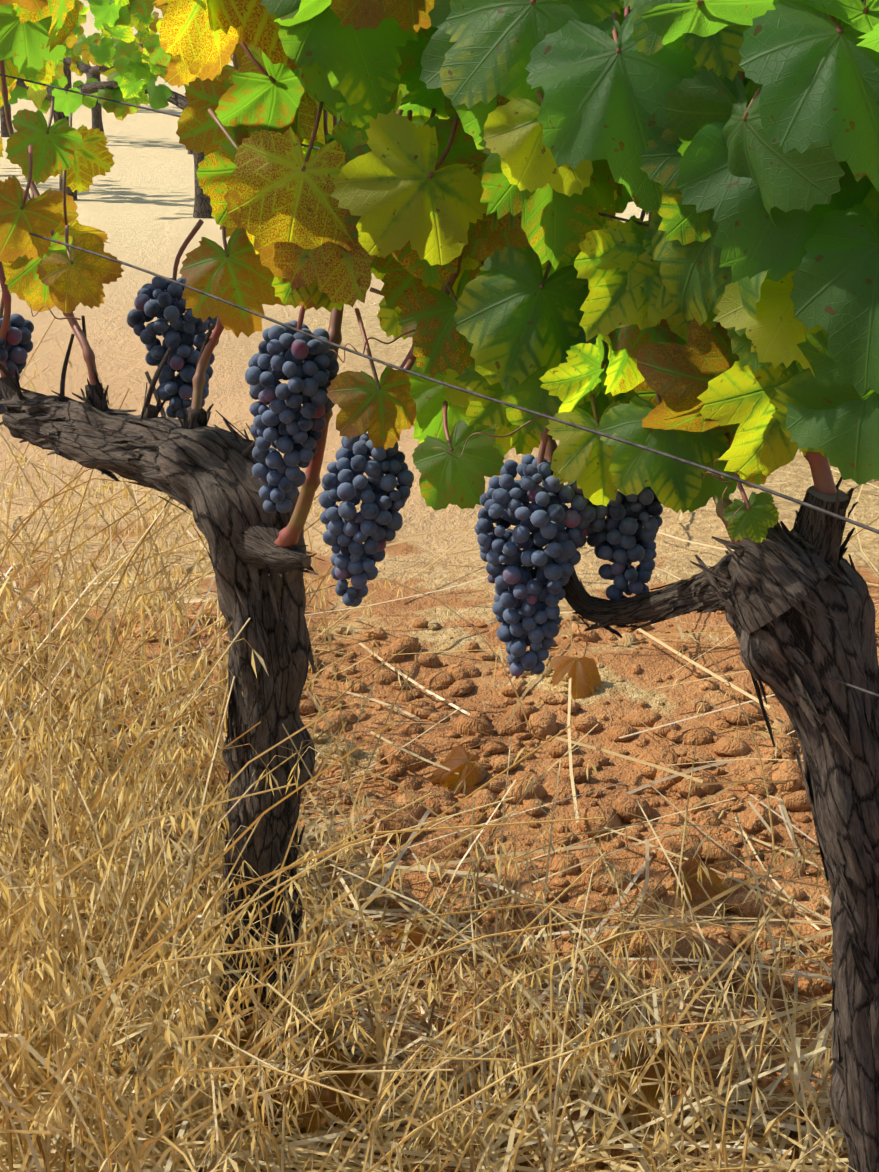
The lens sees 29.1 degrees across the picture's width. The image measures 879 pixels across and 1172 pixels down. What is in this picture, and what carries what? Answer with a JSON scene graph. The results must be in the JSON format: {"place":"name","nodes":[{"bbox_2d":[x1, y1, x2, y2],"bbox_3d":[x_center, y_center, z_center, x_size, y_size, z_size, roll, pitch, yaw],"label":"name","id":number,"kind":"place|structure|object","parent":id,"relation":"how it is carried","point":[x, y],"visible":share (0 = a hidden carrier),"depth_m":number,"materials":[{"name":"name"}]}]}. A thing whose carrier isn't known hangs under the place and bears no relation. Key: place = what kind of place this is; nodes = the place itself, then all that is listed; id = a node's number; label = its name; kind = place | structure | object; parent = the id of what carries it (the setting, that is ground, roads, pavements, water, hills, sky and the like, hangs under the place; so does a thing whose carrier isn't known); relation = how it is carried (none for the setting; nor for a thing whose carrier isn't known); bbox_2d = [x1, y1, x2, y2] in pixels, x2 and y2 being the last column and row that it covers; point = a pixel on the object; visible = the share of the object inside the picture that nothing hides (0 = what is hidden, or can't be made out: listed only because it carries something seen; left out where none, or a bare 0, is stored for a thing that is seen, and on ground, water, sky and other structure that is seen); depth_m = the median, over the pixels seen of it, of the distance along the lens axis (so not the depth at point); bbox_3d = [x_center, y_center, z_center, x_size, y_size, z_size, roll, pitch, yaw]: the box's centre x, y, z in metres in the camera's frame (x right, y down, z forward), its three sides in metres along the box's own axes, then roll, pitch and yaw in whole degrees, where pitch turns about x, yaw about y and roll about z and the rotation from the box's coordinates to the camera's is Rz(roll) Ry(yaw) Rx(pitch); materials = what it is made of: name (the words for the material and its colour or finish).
{"place":"outdoors","nodes":[
{"label":"outdoors","id":0,"kind":"place"},
{"bbox_2d":[0,0,878,1171],"bbox_3d":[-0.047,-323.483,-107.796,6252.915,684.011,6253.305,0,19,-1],"label":"ground","id":1,"kind":"structure","parent":0,"point":[135,204],"depth_m":3.12,"materials":[{"name":"red soil"}]},
{"bbox_2d":[0,0,341,217],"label":"vine rows","id":2,"kind":"object","parent":1,"relation":"on","point":[123,61],"visible":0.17,"depth_m":8.73,"materials":[{"name":"green plant"}]},
{"bbox_2d":[60,656,726,1141],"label":"fallen leaves","id":3,"kind":"object","parent":1,"relation":"on","point":[584,674],"visible":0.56,"depth_m":1.62,"materials":[{"name":"brown plant"}]},
{"bbox_2d":[0,0,878,1030],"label":"grape vine","id":4,"kind":"object","parent":1,"relation":"on","point":[462,176],"visible":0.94,"depth_m":1.22,"materials":[{"name":"green plant"}]},
{"bbox_2d":[0,318,878,1171],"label":"dry grass","id":5,"kind":"structure","parent":1,"relation":"on","point":[106,1120],"depth_m":1.54,"materials":[{"name":"plant"}]},
{"bbox_2d":[0,607,878,1171],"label":"soil clods","id":6,"kind":"object","parent":1,"relation":"on","point":[440,799],"visible":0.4,"depth_m":2.23,"materials":[{"name":"brown soil"}]},
{"bbox_2d":[545,476,878,1171],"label":"grape vine","id":7,"kind":"object","parent":1,"relation":"on","point":[796,604],"visible":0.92,"depth_m":1.13,"materials":[{"name":"brown plant"}]},
{"bbox_2d":[0,74,878,696],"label":"trellis wire","id":8,"kind":"object","parent":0,"point":[832,514],"visible":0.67,"depth_m":1.19,"materials":[{"name":"metal"}]}
]}

